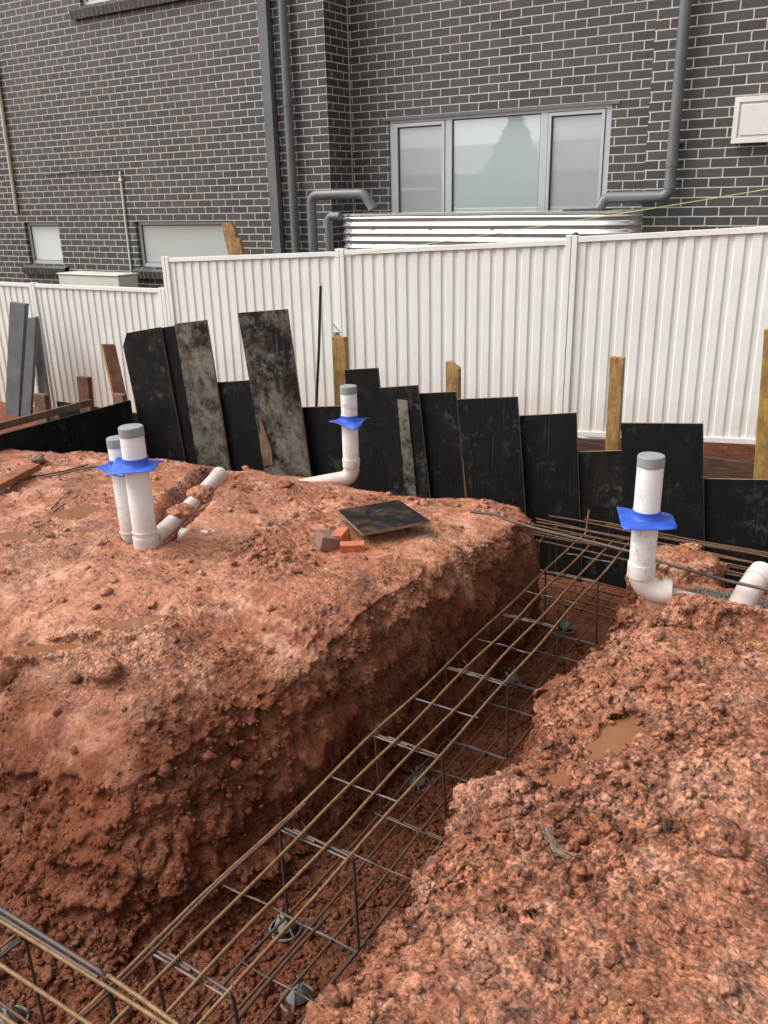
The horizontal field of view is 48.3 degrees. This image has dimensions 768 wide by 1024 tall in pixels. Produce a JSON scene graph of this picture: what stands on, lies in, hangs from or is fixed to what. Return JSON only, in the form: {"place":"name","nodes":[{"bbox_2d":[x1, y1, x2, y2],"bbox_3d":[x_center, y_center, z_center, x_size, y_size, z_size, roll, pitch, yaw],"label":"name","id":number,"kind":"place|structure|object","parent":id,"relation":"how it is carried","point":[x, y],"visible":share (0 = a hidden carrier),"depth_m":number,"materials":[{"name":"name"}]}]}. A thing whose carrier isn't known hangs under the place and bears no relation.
{"place":"outdoors","nodes":[
{"label":"outdoors","id":0,"kind":"place"},
{"bbox_2d":[0,402,767,1023],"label":"ground","id":1,"kind":"structure","parent":0,"point":[690,884],"depth_m":3.23,"materials":[{"name":"red soil"}]},
{"bbox_2d":[0,998,28,1023],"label":"bar chair","id":2,"kind":"object","parent":1,"relation":"on","point":[19,1009],"visible":0.62,"depth_m":2.73,"materials":[{"name":"grey plastic"}]},
{"bbox_2d":[5,302,28,415],"bbox_3d":[-4.694,-1.872,10.933,0.838,1.594,0.060,11,24,30],"label":"steel post","id":3,"kind":"object","parent":1,"relation":"on","point":[18,320],"visible":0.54,"depth_m":10.84,"materials":[{"name":"grey metal"}]},
{"bbox_2d":[0,463,40,490],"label":"timber length","id":4,"kind":"object","parent":1,"relation":"on","point":[17,475],"visible":1,"depth_m":5.30,"materials":[{"name":"orange wood"}]},
{"bbox_2d":[0,532,54,540],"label":"puddle","id":5,"kind":"object","parent":1,"relation":"on","point":[17,536],"visible":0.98,"depth_m":4.43,"materials":[{"name":"liquid"}]},
{"bbox_2d":[21,317,37,416],"bbox_3d":[-4.457,-1.734,10.754,0.683,1.448,0.040,11,24,30],"label":"steel post","id":6,"kind":"object","parent":1,"relation":"on","point":[29,371],"visible":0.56,"depth_m":10.68,"materials":[{"name":"grey metal"}]},
{"bbox_2d":[31,453,44,463],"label":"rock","id":7,"kind":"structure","parent":1,"relation":"on","point":[37,458],"depth_m":5.80,"materials":[{"name":"beige stone"}]},
{"bbox_2d":[33,393,50,424],"bbox_3d":[-3.441,-0.816,8.676,0.268,0.779,0.050,11,24,30],"label":"timber stake","id":8,"kind":"object","parent":1,"relation":"on","point":[41,402],"visible":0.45,"depth_m":8.54,"materials":[{"name":"brown wood"}]},
{"bbox_2d":[8,643,80,653],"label":"puddle","id":9,"kind":"object","parent":1,"relation":"on","point":[37,648],"visible":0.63,"depth_m":3.50,"materials":[{"name":"liquid"}]},
{"bbox_2d":[36,318,53,420],"bbox_3d":[-4.315,-1.727,10.788,0.216,1.406,0.040,11,24,30],"label":"steel post","id":10,"kind":"object","parent":1,"relation":"on","point":[42,378],"visible":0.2,"depth_m":10.73,"materials":[{"name":"grey metal"}]},
{"bbox_2d":[0,399,92,429],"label":"timber plank","id":11,"kind":"object","parent":1,"relation":"on","point":[7,424],"visible":1,"depth_m":7.25,"materials":[{"name":"brown wood"}]},
{"bbox_2d":[30,464,88,476],"bbox_3d":[-2.091,-0.267,5.572,0.052,0.044,0.443,12,24,31],"label":"stick","id":12,"kind":"object","parent":1,"relation":"on","point":[61,471],"visible":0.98,"depth_m":5.55,"materials":[{"name":"red wood"}]},
{"bbox_2d":[50,489,77,512],"bbox_3d":[-1.826,-0.065,4.916,0.079,0.017,0.378,-2,20,0],"label":"wire loop","id":13,"kind":"object","parent":1,"relation":"on","point":[64,503],"visible":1,"depth_m":4.88,"materials":[{"name":"metal"}]},
{"bbox_2d":[0,400,133,453],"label":"form board","id":14,"kind":"object","parent":1,"relation":"on","point":[90,430],"visible":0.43,"depth_m":7.06,"materials":[{"name":"black wood"}]},
{"bbox_2d":[39,465,100,478],"bbox_3d":[-2.017,-0.261,5.541,0.044,0.042,0.453,15,26,37],"label":"stick","id":15,"kind":"object","parent":1,"relation":"on","point":[71,471],"visible":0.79,"depth_m":5.52,"materials":[{"name":"brown wood"}]},
{"bbox_2d":[67,672,81,682],"bbox_3d":[-1.201,0.641,3.325,0.069,0.042,0.051,11,24,30],"label":"soil clod","id":16,"kind":"object","parent":1,"relation":"on","point":[72,677],"visible":1,"depth_m":3.31,"materials":[{"name":"red soil"}]},
{"bbox_2d":[50,504,100,518],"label":"puddle","id":17,"kind":"object","parent":1,"relation":"on","point":[83,511],"visible":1,"depth_m":4.76,"materials":[{"name":"liquid"}]},
{"bbox_2d":[0,282,168,412],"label":"metal fence","id":18,"kind":"object","parent":1,"relation":"on","point":[79,324],"visible":0.45,"depth_m":10.79,"materials":[{"name":"beige metal"}]},
{"bbox_2d":[76,376,94,412],"bbox_3d":[-2.932,-0.867,8.508,0.222,0.968,0.050,11,24,30],"label":"timber stake","id":19,"kind":"object","parent":1,"relation":"on","point":[84,387],"visible":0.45,"depth_m":8.35,"materials":[{"name":"red wood"}]},
{"bbox_2d":[0,906,179,1023],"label":"trench cage","id":20,"kind":"object","parent":1,"relation":"on","point":[27,936],"visible":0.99,"depth_m":2.36,"materials":[{"name":"metal"}]},
{"bbox_2d":[56,401,138,423],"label":"form board","id":21,"kind":"object","parent":1,"relation":"on","point":[74,412],"visible":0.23,"depth_m":9.57,"materials":[{"name":"black wood"}]},
{"bbox_2d":[57,271,138,286],"bbox_3d":[-4.046,-2.604,12.421,1.266,1.669,0.380,11,24,30],"label":"air conditioner","id":22,"kind":"object","parent":1,"relation":"on","point":[114,279],"visible":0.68,"depth_m":11.96,"materials":[{"name":"beige metal"}]},
{"bbox_2d":[86,656,121,682],"bbox_3d":[-1.077,0.609,3.298,0.136,0.097,0.125,11,24,30],"label":"soil clod","id":23,"kind":"object","parent":1,"relation":"on","point":[104,669],"visible":1,"depth_m":3.26,"materials":[{"name":"red soil"}]},
{"bbox_2d":[94,435,132,544],"bbox_3d":[-1.306,-0.099,4.321,0.191,0.575,0.194,6,22,19],"label":"drain riser","id":24,"kind":"object","parent":1,"relation":"on","point":[119,482],"visible":0.36,"depth_m":4.27,"materials":[{"name":"white plastic"}]},
{"bbox_2d":[100,344,127,400],"bbox_3d":[-2.635,-1.039,8.642,0.382,1.285,0.080,11,24,30],"label":"timber stake","id":25,"kind":"object","parent":1,"relation":"on","point":[113,368],"visible":0.43,"depth_m":8.50,"materials":[{"name":"red wood"}]},
{"bbox_2d":[112,393,126,403],"bbox_3d":[-2.488,-0.710,8.211,0.162,0.860,0.050,11,24,30],"label":"timber stake","id":26,"kind":"object","parent":1,"relation":"on","point":[119,397],"visible":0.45,"depth_m":8.05,"materials":[{"name":"brown wood"}]},
{"bbox_2d":[101,615,162,629],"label":"puddle","id":27,"kind":"object","parent":1,"relation":"on","point":[134,622],"visible":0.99,"depth_m":3.57,"materials":[{"name":"liquid"}]},
{"bbox_2d":[106,423,164,549],"bbox_3d":[-1.193,-0.096,4.176,0.232,0.664,0.233,-1,20,1],"label":"drain riser","id":28,"kind":"object","parent":1,"relation":"on","point":[134,464],"visible":0.98,"depth_m":4.11,"materials":[{"name":"white plastic"}]},
{"bbox_2d":[123,327,185,461],"bbox_3d":[-1.939,-0.656,7.470,0.668,1.907,0.017,11,24,30],"label":"form board","id":29,"kind":"object","parent":1,"relation":"on","point":[149,372],"visible":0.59,"depth_m":7.35,"materials":[{"name":"brown wood"}]},
{"bbox_2d":[162,326,197,464],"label":"form board","id":30,"kind":"object","parent":1,"relation":"on","point":[173,359],"visible":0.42,"depth_m":7.21,"materials":[{"name":"brown wood"}]},
{"bbox_2d":[153,467,206,541],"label":"dark gravel","id":31,"kind":"structure","parent":1,"relation":"on","point":[200,468],"depth_m":5.24,"materials":[{"name":"brown gravel"}]},
{"bbox_2d":[156,467,226,545],"bbox_3d":[-1.107,-0.049,4.896,0.099,0.122,1.023,2,21,9],"label":"drain pipe","id":32,"kind":"object","parent":1,"relation":"on","point":[168,526],"visible":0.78,"depth_m":4.81,"materials":[{"name":"white plastic"}]},
{"bbox_2d":[166,506,191,518],"bbox_3d":[-1.112,0.006,4.686,0.137,0.068,0.126,11,24,30],"label":"soil clod","id":33,"kind":"object","parent":32,"relation":"on","point":[180,512],"visible":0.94,"depth_m":4.65,"materials":[{"name":"red soil"}]},
{"bbox_2d":[172,503,194,510],"bbox_3d":[-1.112,-0.020,4.754,0.120,0.065,0.111,11,24,30],"label":"soil clod","id":34,"kind":"object","parent":32,"relation":"on","point":[189,506],"visible":0.55,"depth_m":4.73,"materials":[{"name":"red soil"}]},
{"bbox_2d":[186,485,211,503],"bbox_3d":[-1.078,-0.105,4.979,0.145,0.092,0.171,-7,21,-15],"label":"soil clod","id":35,"kind":"object","parent":32,"relation":"on","point":[202,493],"visible":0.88,"depth_m":4.92,"materials":[{"name":"red soil"}]},
{"bbox_2d":[193,485,214,496],"bbox_3d":[-1.061,-0.123,5.031,0.143,0.079,0.128,11,24,30],"label":"soil clod","id":36,"kind":"object","parent":32,"relation":"on","point":[211,488],"visible":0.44,"depth_m":5.00,"materials":[{"name":"red soil"}]},
{"bbox_2d":[178,528,209,538],"bbox_3d":[-0.984,0.133,4.473,0.158,0.089,0.090,3,21,13],"label":"drain pipe","id":37,"kind":"object","parent":1,"relation":"on","point":[182,531],"visible":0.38,"depth_m":4.45,"materials":[{"name":"white plastic"}]},
{"bbox_2d":[174,320,230,469],"bbox_3d":[-1.446,-0.593,7.142,0.538,1.994,0.017,11,24,30],"label":"form board","id":38,"kind":"object","parent":1,"relation":"on","point":[201,386],"visible":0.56,"depth_m":7.01,"materials":[{"name":"grey wood"}]},
{"bbox_2d":[222,222,244,254],"bbox_3d":[-1.639,-2.969,9.321,0.266,0.352,0.045,11,24,30],"label":"timber offcut","id":39,"kind":"object","parent":1,"relation":"on","point":[234,243],"visible":0.86,"depth_m":9.30,"materials":[{"name":"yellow wood"}]},
{"bbox_2d":[218,380,264,471],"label":"form board","id":40,"kind":"object","parent":1,"relation":"on","point":[240,425],"visible":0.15,"depth_m":6.95,"materials":[{"name":"brown wood"}]},
{"bbox_2d":[238,309,311,476],"bbox_3d":[-0.791,-0.516,6.712,0.703,2.118,0.017,11,24,30],"label":"form board","id":41,"kind":"object","parent":1,"relation":"on","point":[267,341],"visible":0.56,"depth_m":6.57,"materials":[{"name":"brown wood"}]},
{"bbox_2d":[260,420,272,465],"bbox_3d":[-0.936,-0.543,6.781,0.119,0.383,0.004,11,24,30],"label":"broken timber piece","id":42,"kind":"object","parent":41,"relation":"attached to","point":[266,452],"visible":1,"depth_m":6.79,"materials":[{"name":"brown wood"}]},
{"bbox_2d":[269,908,301,941],"bbox_3d":[-0.354,1.457,3.054,0.119,0.081,0.119,-7,21,-14],"label":"bar chair","id":43,"kind":"object","parent":1,"relation":"on","point":[283,924],"visible":0.67,"depth_m":3.03,"materials":[{"name":"grey plastic"}]},
{"bbox_2d":[279,975,314,1014],"bbox_3d":[-0.283,1.555,2.784,0.119,0.081,0.119,11,24,30],"label":"bar chair","id":44,"kind":"object","parent":1,"relation":"on","point":[293,999],"visible":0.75,"depth_m":2.77,"materials":[{"name":"grey plastic"}]},
{"bbox_2d":[68,510,628,1023],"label":"trench cage","id":45,"kind":"object","parent":44,"relation":"on","point":[152,950],"visible":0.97,"depth_m":3.01,"materials":[{"name":"metal"}]},
{"bbox_2d":[315,286,321,406],"bbox_3d":[-0.579,-1.088,7.399,0.200,1.685,0.024,11,24,30],"label":"steel rod","id":46,"kind":"object","parent":1,"relation":"on","point":[319,342],"visible":0.57,"depth_m":7.25,"materials":[{"name":"black metal"}]},
{"bbox_2d":[302,406,355,488],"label":"form board","id":47,"kind":"object","parent":1,"relation":"on","point":[324,441],"visible":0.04,"depth_m":6.55,"materials":[{"name":"brown wood"}]},
{"bbox_2d":[314,529,343,550],"bbox_3d":[-0.271,0.142,4.237,0.115,0.070,0.110,6,19,-23],"label":"broken brick","id":48,"kind":"object","parent":1,"relation":"on","point":[324,540],"visible":0.76,"depth_m":4.19,"materials":[{"name":"brick"}]},
{"bbox_2d":[298,384,367,485],"bbox_3d":[-0.339,-0.439,5.278,0.506,0.686,0.241,1,20,7],"label":"drain riser","id":49,"kind":"object","parent":1,"relation":"on","point":[349,421],"visible":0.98,"depth_m":5.22,"materials":[{"name":"white plastic"}]},
{"bbox_2d":[332,336,348,405],"bbox_3d":[-0.318,-0.613,6.810,0.125,1.549,0.050,11,24,30],"label":"timber stake","id":50,"kind":"object","parent":1,"relation":"on","point":[340,352],"visible":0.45,"depth_m":6.59,"materials":[{"name":"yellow wood"}]},
{"bbox_2d":[333,325,340,336],"bbox_3d":[-0.360,-1.386,6.540,0.061,0.091,0.032,11,24,30],"label":"wire twist","id":51,"kind":"object","parent":50,"relation":"attached to","point":[337,333],"visible":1,"depth_m":6.54,"materials":[{"name":"grey metal"}]},
{"bbox_2d":[331,527,350,540],"bbox_3d":[-0.212,0.128,4.252,0.060,0.075,0.100,0,25,21],"label":"broken brick","id":52,"kind":"object","parent":1,"relation":"on","point":[341,533],"visible":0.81,"depth_m":4.23,"materials":[{"name":"orange brick"}]},
{"bbox_2d":[340,540,364,552],"bbox_3d":[-0.153,0.173,4.177,0.120,0.050,0.050,-2,26,-3],"label":"broken brick","id":53,"kind":"object","parent":1,"relation":"on","point":[351,546],"visible":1,"depth_m":4.15,"materials":[{"name":"orange brick"}]},
{"bbox_2d":[332,524,382,539],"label":"puddle","id":54,"kind":"object","parent":1,"relation":"on","point":[354,534],"visible":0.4,"depth_m":4.38,"materials":[{"name":"liquid"}]},
{"bbox_2d":[344,368,387,491],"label":"form board","id":55,"kind":"object","parent":1,"relation":"on","point":[372,476],"visible":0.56,"depth_m":6.26,"materials":[{"name":"brown wood"}]},
{"bbox_2d":[337,500,429,535],"bbox_3d":[-0.012,0.023,4.430,0.363,0.031,0.399,-9,22,-21],"label":"form board offcut","id":56,"kind":"object","parent":1,"relation":"on","point":[370,519],"visible":1,"depth_m":4.40,"materials":[{"name":"brown wood"}]},
{"bbox_2d":[0,0,767,287],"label":"brick house","id":57,"kind":"structure","parent":1,"relation":"on","point":[141,137],"depth_m":10.10,"materials":[{"name":"grey brick"}]},
{"bbox_2d":[27,222,62,263],"bbox_3d":[-5.211,-4.177,13.300,0.800,0.622,0.060,11,24,30],"label":"window","id":58,"kind":"structure","parent":57,"relation":"in","point":[44,237],"depth_m":13.32,"materials":[{"name":"grey glass"}]},
{"bbox_2d":[83,0,108,4],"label":"window","id":59,"kind":"structure","parent":57,"relation":"in","point":[86,2],"depth_m":11.38,"materials":[{"name":"white plastic"}]},
{"bbox_2d":[138,221,227,266],"bbox_3d":[-2.746,-3.700,11.849,1.700,0.622,0.060,11,24,30],"label":"window","id":60,"kind":"structure","parent":57,"relation":"in","point":[158,239],"depth_m":11.86,"materials":[{"name":"grey glass"}]},
{"bbox_2d":[390,104,611,211],"bbox_3d":[1.237,-3.785,9.724,2.690,1.412,0.072,11,24,30],"label":"window","id":61,"kind":"structure","parent":57,"relation":"in","point":[546,159],"depth_m":9.61,"materials":[{"name":"grey glass"}]},
{"bbox_2d":[0,451,767,1023],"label":"soil crumbs","id":62,"kind":"object","parent":1,"relation":"on","point":[348,931],"visible":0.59,"depth_m":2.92,"materials":[{"name":"red soil"}]},
{"bbox_2d":[0,456,767,1023],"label":"soil clods","id":63,"kind":"object","parent":1,"relation":"on","point":[582,966],"visible":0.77,"depth_m":2.79,"materials":[{"name":"red soil"}]},
{"bbox_2d":[379,385,430,497],"bbox_3d":[0.200,-0.111,6.223,0.504,1.651,0.017,11,24,30],"label":"form board","id":64,"kind":"object","parent":1,"relation":"on","point":[390,397],"visible":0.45,"depth_m":6.10,"materials":[{"name":"brown wood"}]},
{"bbox_2d":[397,399,416,496],"bbox_3d":[0.167,-0.447,6.096,0.148,0.705,0.010,11,24,30],"label":"timber batten","id":65,"kind":"object","parent":64,"relation":"attached to","point":[407,459],"visible":0.96,"depth_m":6.09,"materials":[{"name":"grey wood"}]},
{"bbox_2d":[394,559,422,561],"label":"puddle","id":66,"kind":"object","parent":1,"relation":"on","point":[411,560],"visible":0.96,"depth_m":4.07,"materials":[{"name":"liquid"}]},
{"bbox_2d":[404,766,429,790],"bbox_3d":[0.147,1.172,3.793,0.119,0.081,0.119,6,21,19],"label":"bar chair","id":67,"kind":"object","parent":1,"relation":"on","point":[423,780],"visible":0.66,"depth_m":3.78,"materials":[{"name":"grey plastic"}]},
{"bbox_2d":[419,391,465,498],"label":"form board","id":68,"kind":"object","parent":1,"relation":"on","point":[441,427],"visible":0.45,"depth_m":5.98,"materials":[{"name":"brown wood"}]},
{"bbox_2d":[446,361,460,398],"bbox_3d":[0.514,-0.398,6.342,0.111,1.433,0.050,11,24,30],"label":"timber stake","id":69,"kind":"object","parent":1,"relation":"on","point":[453,375],"visible":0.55,"depth_m":6.11,"materials":[{"name":"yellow wood"}]},
{"bbox_2d":[325,208,644,440],"bbox_3d":[0.990,-1.963,9.236,3.391,2.444,0.726,11,24,30],"label":"rainwater tank","id":70,"kind":"object","parent":1,"relation":"on","point":[382,230],"visible":0.14,"depth_m":8.61,"materials":[{"name":"metal"}]},
{"bbox_2d":[457,396,525,513],"bbox_3d":[0.774,0.001,5.898,0.612,1.641,0.017,11,24,30],"label":"form board","id":71,"kind":"object","parent":1,"relation":"on","point":[490,432],"visible":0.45,"depth_m":5.76,"materials":[{"name":"brown wood"}]},
{"bbox_2d":[504,667,522,686],"bbox_3d":[0.684,0.871,4.574,0.119,0.081,0.119,-11,22,-24],"label":"bar chair","id":72,"kind":"object","parent":1,"relation":"on","point":[515,677],"visible":0.5,"depth_m":4.55,"materials":[{"name":"grey plastic"}]},
{"bbox_2d":[532,770,568,788],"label":"puddle","id":73,"kind":"object","parent":1,"relation":"on","point":[557,778],"visible":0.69,"depth_m":2.51,"materials":[{"name":"liquid"}]},
{"bbox_2d":[519,412,582,581],"bbox_3d":[1.126,0.086,5.748,0.543,1.568,0.017,11,24,30],"label":"form board","id":74,"kind":"object","parent":1,"relation":"on","point":[549,443],"visible":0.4,"depth_m":5.64,"materials":[{"name":"brown wood"}]},
{"bbox_2d":[539,805,582,859],"bbox_3d":[0.445,0.851,2.282,0.075,0.045,0.253,-7,21,-15],"label":"fibre bundle","id":75,"kind":"object","parent":1,"relation":"on","point":[553,845],"visible":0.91,"depth_m":2.23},
{"bbox_2d":[557,616,575,633],"bbox_3d":[1.084,0.664,5.109,0.119,0.081,0.119,-17,25,-36],"label":"bar chair","id":76,"kind":"object","parent":1,"relation":"on","point":[564,623],"visible":0.78,"depth_m":5.09,"materials":[{"name":"grey plastic"}]},
{"bbox_2d":[578,450,624,588],"bbox_3d":[1.448,0.239,5.619,0.441,1.357,0.017,11,24,30],"label":"form board","id":77,"kind":"object","parent":1,"relation":"on","point":[600,484],"visible":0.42,"depth_m":5.54,"materials":[{"name":"brown wood"}]},
{"bbox_2d":[461,439,753,478],"bbox_3d":[3.479,-0.262,6.725,8.900,0.480,0.065,11,24,30],"label":"timber sleeper","id":78,"kind":"object","parent":1,"relation":"on","point":[721,467],"depth_m":7.10,"materials":[{"name":"brown wood"}]},
{"bbox_2d":[161,226,767,444],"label":"metal fence","id":79,"kind":"object","parent":78,"relation":"on","point":[678,320],"visible":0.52,"depth_m":7.58,"materials":[{"name":"beige metal"}]},
{"bbox_2d":[605,356,624,449],"bbox_3d":[1.518,-0.259,5.729,0.108,1.552,0.050,11,24,30],"label":"timber stake","id":80,"kind":"object","parent":1,"relation":"on","point":[615,399],"visible":0.45,"depth_m":5.54,"materials":[{"name":"brown wood"}]},
{"bbox_2d":[583,717,648,761],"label":"puddle","id":81,"kind":"object","parent":1,"relation":"on","point":[618,735],"visible":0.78,"depth_m":2.71,"materials":[{"name":"liquid"}]},
{"bbox_2d":[470,511,767,590],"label":"loose steel bar","id":82,"kind":"object","parent":1,"relation":"on","point":[628,551],"visible":0.9,"depth_m":4.06,"materials":[{"name":"brown metal"}]},
{"bbox_2d":[533,525,749,618],"bbox_3d":[1.946,0.506,4.774,2.706,0.407,0.429,11,24,30],"label":"trench cage","id":83,"kind":"object","parent":1,"relation":"on","point":[602,555],"visible":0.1,"depth_m":5.14,"materials":[{"name":"metal"}]},
{"bbox_2d":[534,515,767,608],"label":"trench cage","id":84,"kind":"object","parent":1,"relation":"on","point":[729,548],"visible":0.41,"depth_m":5.15,"materials":[{"name":"metal"}]},
{"bbox_2d":[621,422,704,591],"bbox_3d":[1.754,0.204,5.353,0.660,1.592,0.017,11,24,30],"label":"form board","id":85,"kind":"object","parent":1,"relation":"on","point":[680,446],"visible":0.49,"depth_m":5.19,"materials":[{"name":"brown wood"}]},
{"bbox_2d":[617,452,767,610],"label":"drain riser","id":86,"kind":"object","parent":1,"relation":"on","point":[645,519],"visible":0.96,"depth_m":3.54,"materials":[{"name":"white plastic"}]},
{"bbox_2d":[729,561,767,606],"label":"drain pipe","id":87,"kind":"object","parent":86,"relation":"attached to","point":[756,573],"visible":0.69,"depth_m":3.60,"materials":[{"name":"white plastic"}]},
{"bbox_2d":[686,808,748,856],"bbox_3d":[0.865,0.845,2.239,0.161,0.093,0.139,11,24,30],"label":"soil clod","id":88,"kind":"object","parent":1,"relation":"on","point":[708,833],"visible":0.98,"depth_m":2.21,"materials":[{"name":"red soil"}]},
{"bbox_2d":[704,478,767,588],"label":"form board","id":89,"kind":"object","parent":1,"relation":"on","point":[736,512],"visible":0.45,"depth_m":5.09,"materials":[{"name":"brown wood"}]},
{"bbox_2d":[753,329,767,478],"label":"timber stake","id":90,"kind":"object","parent":1,"relation":"on","point":[761,462],"visible":0.37,"depth_m":5.11,"materials":[{"name":"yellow wood"}]},
{"bbox_2d":[327,189,767,258],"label":"string line","id":91,"kind":"object","parent":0,"point":[558,223],"visible":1,"depth_m":6.88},
{"bbox_2d":[690,586,767,609],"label":"dark gravel","id":92,"kind":"structure","parent":0,"point":[716,593],"depth_m":3.97,"materials":[{"name":"grey gravel"}]}
]}

